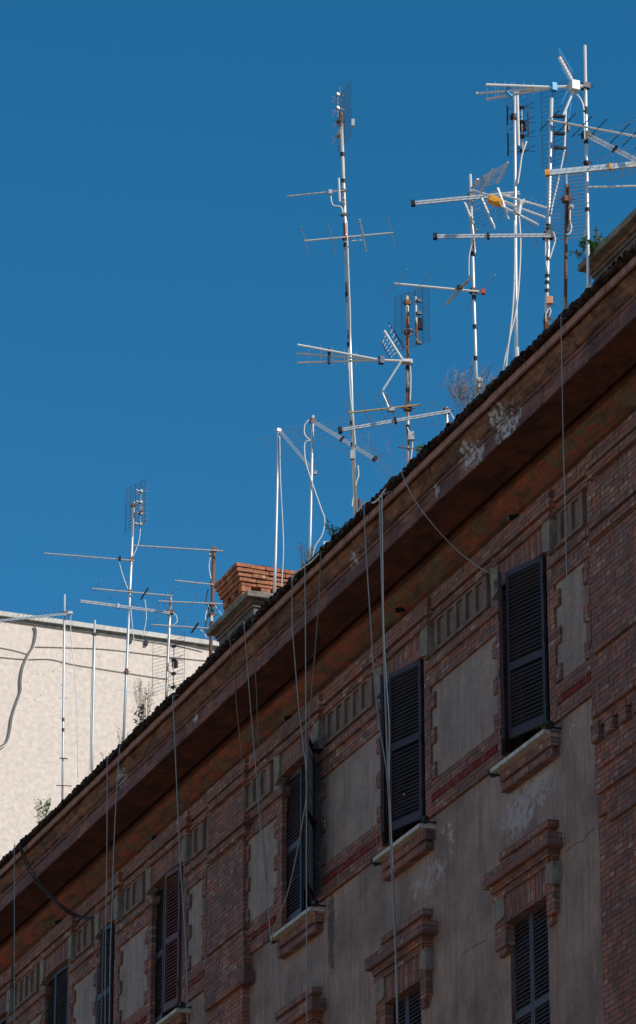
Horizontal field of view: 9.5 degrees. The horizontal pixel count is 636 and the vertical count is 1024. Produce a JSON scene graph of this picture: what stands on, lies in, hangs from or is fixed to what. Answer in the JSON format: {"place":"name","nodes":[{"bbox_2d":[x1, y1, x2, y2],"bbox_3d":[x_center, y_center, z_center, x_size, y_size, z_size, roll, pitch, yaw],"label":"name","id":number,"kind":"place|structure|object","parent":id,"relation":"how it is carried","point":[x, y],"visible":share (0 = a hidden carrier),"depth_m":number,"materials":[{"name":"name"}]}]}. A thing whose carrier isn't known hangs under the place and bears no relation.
{"place":"outdoors","nodes":[
{"label":"outdoors","id":0,"kind":"place"},
{"bbox_2d":[0,0,635,640],"label":"sky","id":1,"kind":"structure","parent":0,"point":[160,285],"materials":[{"name":"blue"}]},
{"label":"ground","id":2,"kind":"structure","parent":0,"visible":0},
{"bbox_2d":[0,611,218,859],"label":"plastered building","id":3,"kind":"structure","parent":2,"relation":"on","point":[30,762],"depth_m":77.91,"materials":[{"name":"beige paint"}]},
{"bbox_2d":[0,626,37,748],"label":"cable","id":4,"kind":"object","parent":3,"relation":"attached to","point":[21,688],"visible":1,"depth_m":77.56,"materials":[{"name":"plastic"}]},
{"bbox_2d":[0,657,164,678],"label":"sagging wire","id":5,"kind":"object","parent":3,"relation":"attached to","point":[83,666],"visible":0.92,"depth_m":78.29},
{"bbox_2d":[51,647,204,660],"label":"sagging wire","id":6,"kind":"object","parent":3,"relation":"attached to","point":[124,651],"visible":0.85,"depth_m":78.72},
{"bbox_2d":[99,634,202,651],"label":"wall conduit","id":7,"kind":"object","parent":3,"relation":"attached to","point":[154,642],"depth_m":79.09,"materials":[{"name":"plastic"}]},
{"bbox_2d":[0,208,635,1023],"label":"brick building","id":8,"kind":"structure","parent":2,"relation":"on","point":[486,678],"depth_m":48.39,"materials":[{"name":"brown brick"}]},
{"bbox_2d":[0,966,16,1023],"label":"window","id":9,"kind":"structure","parent":8,"relation":"in","point":[6,978],"depth_m":64.31,"materials":[{"name":"brick"}]},
{"bbox_2d":[14,844,15,1023],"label":"hanging cable","id":10,"kind":"object","parent":8,"relation":"hanging from","point":[14,933],"visible":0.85,"depth_m":60.66,"materials":[{"name":"grey rubber"}]},
{"bbox_2d":[0,594,77,799],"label":"antenna mast","id":11,"kind":"object","parent":8,"relation":"on","point":[63,614],"visible":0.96,"depth_m":61.95,"materials":[{"name":"metal"}]},
{"bbox_2d":[34,798,51,822],"bbox_3d":[-4.401,4.876,61.218,0.277,0.656,0.255,9,-25,-20],"label":"weed","id":12,"kind":"object","parent":8,"relation":"on","point":[46,810],"visible":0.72,"depth_m":61.29,"materials":[{"name":"green plant"}]},
{"bbox_2d":[19,841,93,920],"bbox_3d":[-4.100,5.793,60.899,1.322,1.631,0.354,-3,-23,8],"label":"hanging cable","id":13,"kind":"object","parent":8,"relation":"hanging from","point":[48,894],"visible":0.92,"depth_m":60.87,"materials":[{"name":"black rubber"}]},
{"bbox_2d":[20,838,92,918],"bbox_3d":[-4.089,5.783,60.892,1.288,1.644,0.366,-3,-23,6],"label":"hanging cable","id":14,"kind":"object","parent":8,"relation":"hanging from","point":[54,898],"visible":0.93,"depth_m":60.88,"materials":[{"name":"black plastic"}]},
{"bbox_2d":[40,911,78,1023],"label":"window","id":15,"kind":"structure","parent":8,"relation":"in","point":[58,946],"depth_m":62.02,"materials":[{"name":"brick"}]},
{"bbox_2d":[90,620,97,770],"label":"antenna mast","id":16,"kind":"object","parent":8,"relation":"on","point":[94,634],"visible":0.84,"depth_m":60.27,"materials":[{"name":"metal"}]},
{"bbox_2d":[105,756,110,1023],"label":"hanging cable","id":17,"kind":"object","parent":8,"relation":"hanging from","point":[106,887],"visible":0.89,"depth_m":56.46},
{"bbox_2d":[94,870,124,1023],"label":"window","id":18,"kind":"structure","parent":8,"relation":"in","point":[100,894],"depth_m":59.67,"materials":[{"name":"paint"}]},
{"bbox_2d":[44,479,177,740],"bbox_3d":[-3.211,1.725,59.138,2.108,4.780,0.763,0,-23,0],"label":"antenna mast","id":19,"kind":"object","parent":8,"relation":"on","point":[133,505],"visible":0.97,"depth_m":59.50,"materials":[{"name":"metal"}]},
{"bbox_2d":[109,745,121,1023],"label":"hanging cable","id":20,"kind":"object","parent":8,"relation":"hanging from","point":[113,882],"visible":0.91,"depth_m":56.21,"materials":[{"name":"grey plastic"}]},
{"bbox_2d":[117,726,128,743],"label":"weed","id":21,"kind":"object","parent":8,"relation":"on","point":[120,734],"visible":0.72,"depth_m":57.78,"materials":[{"name":"beige plant"}]},
{"bbox_2d":[81,597,184,697],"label":"antenna mast","id":22,"kind":"object","parent":8,"relation":"on","point":[174,660],"visible":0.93,"depth_m":57.18,"materials":[{"name":"metal"}]},
{"bbox_2d":[116,677,160,721],"bbox_3d":[-2.641,2.960,57.027,0.566,1.141,0.499,17,-28,-34],"label":"weed","id":23,"kind":"object","parent":8,"relation":"on","point":[143,703],"visible":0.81,"depth_m":57.08,"materials":[{"name":"green plant"}]},
{"bbox_2d":[133,705,144,723],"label":"weed","id":24,"kind":"object","parent":8,"relation":"on","point":[136,720],"visible":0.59,"depth_m":57.34,"materials":[{"name":"green plant"}]},
{"bbox_2d":[145,810,193,1023],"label":"window","id":25,"kind":"structure","parent":8,"relation":"in","point":[162,871],"depth_m":57.13,"materials":[{"name":"paint"}]},
{"bbox_2d":[134,543,223,655],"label":"antenna mast","id":26,"kind":"object","parent":8,"relation":"on","point":[212,603],"visible":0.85,"depth_m":56.68,"materials":[{"name":"metal"}]},
{"bbox_2d":[172,694,187,1023],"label":"hanging cable","id":27,"kind":"object","parent":8,"relation":"hanging from","point":[180,855],"visible":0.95,"depth_m":53.47,"materials":[{"name":"grey plastic"}]},
{"bbox_2d":[230,639,245,810],"bbox_3d":[-0.916,2.848,53.135,0.450,2.175,1.617,-2,-23,5],"label":"hanging cable","id":28,"kind":"object","parent":8,"relation":"hanging from","point":[238,723],"visible":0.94,"depth_m":53.27,"materials":[{"name":"grey plastic"}]},
{"bbox_2d":[244,622,273,1023],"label":"hanging cable","id":29,"kind":"object","parent":8,"relation":"hanging from","point":[260,824],"visible":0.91,"depth_m":50.52,"materials":[{"name":"grey plastic"}]},
{"bbox_2d":[252,617,267,883],"bbox_3d":[-0.550,3.083,51.125,0.509,4.175,0.655,9,-25,-20],"label":"hanging cable","id":30,"kind":"object","parent":8,"relation":"hanging from","point":[258,748],"visible":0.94,"depth_m":51.02,"materials":[{"name":"grey plastic"}]},
{"bbox_2d":[270,578,307,950],"bbox_3d":[-0.252,3.292,51.130,0.493,4.571,2.594,3,-23,-6],"label":"hanging cable","id":31,"kind":"object","parent":8,"relation":"hanging from","point":[304,758],"visible":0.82,"depth_m":50.50,"materials":[{"name":"grey plastic"}]},
{"bbox_2d":[257,428,322,593],"bbox_3d":[-0.355,0.184,53.119,1.089,2.941,0.280,-11,-25,25],"label":"antenna mast","id":32,"kind":"object","parent":8,"relation":"on","point":[279,432],"visible":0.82,"depth_m":53.28,"materials":[{"name":"metal"}]},
{"bbox_2d":[267,693,326,958],"bbox_3d":[-0.204,4.318,52.244,0.677,3.261,1.897,9,-25,-20],"label":"window","id":33,"kind":"structure","parent":8,"relation":"in","point":[288,761],"depth_m":52.36,"materials":[{"name":"paint"}]},
{"bbox_2d":[274,986,326,1023],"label":"window lintel","id":34,"kind":"structure","parent":8,"relation":"in","point":[294,1012],"depth_m":50.83,"materials":[{"name":"brick"}]},
{"bbox_2d":[291,553,318,579],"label":"roof cable","id":35,"kind":"object","parent":8,"relation":"on","point":[312,560],"visible":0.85,"depth_m":50.30,"materials":[{"name":"grey plastic"}]},
{"bbox_2d":[293,543,317,565],"bbox_3d":[-0.173,0.720,51.041,0.365,0.686,0.247,9,-25,-20],"label":"weed","id":36,"kind":"object","parent":8,"relation":"on","point":[308,556],"visible":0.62,"depth_m":51.10,"materials":[{"name":"plant"}]},
{"bbox_2d":[304,563,307,1023],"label":"hanging cable","id":37,"kind":"object","parent":8,"relation":"hanging from","point":[306,794],"visible":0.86,"depth_m":49.09,"materials":[{"name":"grey rubber"}]},
{"bbox_2d":[306,550,325,773],"bbox_3d":[0.179,1.863,49.620,0.511,3.123,0.512,9,-25,-20],"label":"hanging cable","id":38,"kind":"object","parent":8,"relation":"hanging from","point":[314,661],"visible":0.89,"depth_m":49.48,"materials":[{"name":"grey plastic"}]},
{"bbox_2d":[277,415,383,558],"bbox_3d":[0.179,-0.178,51.810,1.565,2.582,0.148,-9,-25,21],"label":"antenna mast","id":39,"kind":"object","parent":8,"relation":"on","point":[312,420],"visible":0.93,"depth_m":52.02,"materials":[{"name":"metal"}]},
{"bbox_2d":[324,519,346,536],"bbox_3d":[0.245,0.418,50.100,0.346,0.630,0.233,1,-23,-3],"label":"weed","id":40,"kind":"object","parent":8,"relation":"on","point":[333,530],"visible":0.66,"depth_m":50.13,"materials":[{"name":"green plant"}]},
{"bbox_2d":[287,83,394,514],"bbox_3d":[0.316,-2.715,51.411,1.476,6.908,0.947,0,-23,0],"label":"antenna mast","id":41,"kind":"object","parent":8,"relation":"on","point":[345,237],"visible":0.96,"depth_m":51.82,"materials":[{"name":"metal"}]},
{"bbox_2d":[297,285,429,463],"bbox_3d":[0.587,-1.585,49.069,1.639,2.994,0.976,9,-25,-20],"label":"antenna mast","id":42,"kind":"object","parent":8,"relation":"on","point":[382,360],"visible":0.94,"depth_m":49.24,"materials":[{"name":"metal"}]},
{"bbox_2d":[358,488,386,510],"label":"roof cable","id":43,"kind":"object","parent":8,"relation":"on","point":[385,489],"visible":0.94,"depth_m":48.25,"materials":[{"name":"grey plastic"}]},
{"bbox_2d":[364,506,397,1023],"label":"hanging cable","id":44,"kind":"object","parent":8,"relation":"hanging from","point":[385,767],"visible":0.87,"depth_m":46.82,"materials":[{"name":"grey plastic"}]},
{"bbox_2d":[355,421,410,477],"bbox_3d":[0.831,-0.658,48.563,0.849,1.049,0.467,1,-23,-1],"label":"weed","id":45,"kind":"object","parent":8,"relation":"on","point":[378,453],"visible":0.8,"depth_m":48.56,"materials":[{"name":"plant"}]},
{"bbox_2d":[381,490,393,868],"bbox_3d":[0.996,1.968,47.249,0.511,5.072,0.221,9,-25,-20],"label":"hanging cable","id":46,"kind":"object","parent":8,"relation":"hanging from","point":[386,672],"visible":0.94,"depth_m":47.21,"materials":[{"name":"grey plastic"}]},
{"bbox_2d":[379,492,398,1023],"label":"hanging cable","id":47,"kind":"object","parent":8,"relation":"hanging from","point":[386,729],"visible":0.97,"depth_m":47.16,"materials":[{"name":"grey plastic"}]},
{"bbox_2d":[338,398,453,433],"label":"antenna mast","id":48,"kind":"object","parent":8,"relation":"on","point":[446,411],"visible":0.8,"depth_m":47.65,"materials":[{"name":"metal"}]},
{"bbox_2d":[365,908,438,1023],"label":"window","id":49,"kind":"structure","parent":8,"relation":"in","point":[414,936],"depth_m":47.91,"materials":[{"name":"brick"}]},
{"bbox_2d":[370,597,436,881],"bbox_3d":[1.199,2.954,49.035,0.609,3.261,1.897,9,-25,-20],"label":"window","id":50,"kind":"structure","parent":8,"relation":"in","point":[407,643],"depth_m":49.01,"materials":[{"name":"paint"}]},
{"bbox_2d":[414,444,423,454],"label":"weed","id":51,"kind":"object","parent":8,"relation":"on","point":[418,447],"visible":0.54,"depth_m":47.72,"materials":[{"name":"green plant"}]},
{"bbox_2d":[400,470,489,573],"bbox_3d":[1.559,0.041,47.384,1.094,1.564,0.220,4,-23,-9],"label":"hanging cable","id":52,"kind":"object","parent":8,"relation":"hanging from","point":[436,528],"visible":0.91,"depth_m":47.27,"materials":[{"name":"grey plastic"}]},
{"bbox_2d":[384,174,519,396],"bbox_3d":[1.664,-2.604,47.388,1.733,3.556,0.962,-1,-23,3],"label":"antenna mast","id":53,"kind":"object","parent":8,"relation":"on","point":[471,196],"visible":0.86,"depth_m":47.57,"materials":[{"name":"metal"}]},
{"bbox_2d":[436,359,494,412],"bbox_3d":[1.885,-1.405,46.660,0.670,1.021,0.680,12,-26,-26],"label":"weed","id":54,"kind":"object","parent":8,"relation":"on","point":[464,388],"visible":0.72,"depth_m":46.69,"materials":[{"name":"grey plant"}]},
{"bbox_2d":[474,368,496,393],"bbox_3d":[2.048,-1.393,46.185,0.358,0.748,0.258,-14,-27,30],"label":"weed","id":55,"kind":"object","parent":8,"relation":"on","point":[481,382],"visible":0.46,"depth_m":46.28,"materials":[{"name":"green plant"}]},
{"bbox_2d":[433,81,569,330],"bbox_3d":[2.235,-3.529,45.679,1.632,3.891,0.730,6,-24,-13],"label":"antenna mast","id":56,"kind":"object","parent":8,"relation":"on","point":[548,298],"visible":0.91,"depth_m":45.71,"materials":[{"name":"metal"}]},
{"bbox_2d":[464,92,546,369],"bbox_3d":[2.341,-3.288,46.539,1.106,4.152,0.561,-8,-24,17],"label":"antenna mast","id":57,"kind":"object","parent":8,"relation":"on","point":[522,125],"visible":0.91,"depth_m":46.66,"materials":[{"name":"metal"}]},
{"bbox_2d":[482,819,564,1023],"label":"window","id":58,"kind":"structure","parent":8,"relation":"in","point":[524,889],"depth_m":44.72,"materials":[{"name":"brick"}]},
{"bbox_2d":[487,489,561,793],"bbox_3d":[2.556,1.595,45.836,0.617,3.261,1.900,9,-25,-20],"label":"window","id":59,"kind":"structure","parent":8,"relation":"in","point":[518,554],"depth_m":45.78,"materials":[{"name":"paint"}]},
{"bbox_2d":[476,45,635,287],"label":"antenna mast","id":60,"kind":"object","parent":8,"relation":"on","point":[574,86],"visible":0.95,"depth_m":44.98,"materials":[{"name":"metal"}]},
{"bbox_2d":[554,795,564,1023],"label":"wall cable","id":61,"kind":"object","parent":8,"relation":"attached to","point":[564,906],"depth_m":43.70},
{"bbox_2d":[560,316,566,588],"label":"hanging cable","id":62,"kind":"object","parent":8,"relation":"hanging from","point":[563,450],"visible":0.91,"depth_m":42.84,"materials":[{"name":"grey plastic"}]},
{"bbox_2d":[545,174,589,309],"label":"antenna mast","id":63,"kind":"object","parent":8,"relation":"on","point":[566,199],"visible":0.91,"depth_m":45.15,"materials":[{"name":"metal"}]},
{"bbox_2d":[578,235,603,257],"bbox_3d":[3.203,-3.093,44.574,0.359,0.256,0.229,-1,-23,3],"label":"weed","id":64,"kind":"object","parent":8,"relation":"on","point":[594,244],"visible":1,"depth_m":44.56,"materials":[{"name":"green plant"}]},
{"bbox_2d":[569,249,585,260],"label":"weed","id":65,"kind":"object","parent":64,"relation":"attached to","point":[579,254],"visible":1,"depth_m":44.61,"materials":[{"name":"green plant"}]},
{"bbox_2d":[593,226,602,247],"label":"weed","id":66,"kind":"object","parent":8,"relation":"on","point":[595,230],"visible":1,"depth_m":44.74,"materials":[{"name":"green plant"}]}
]}

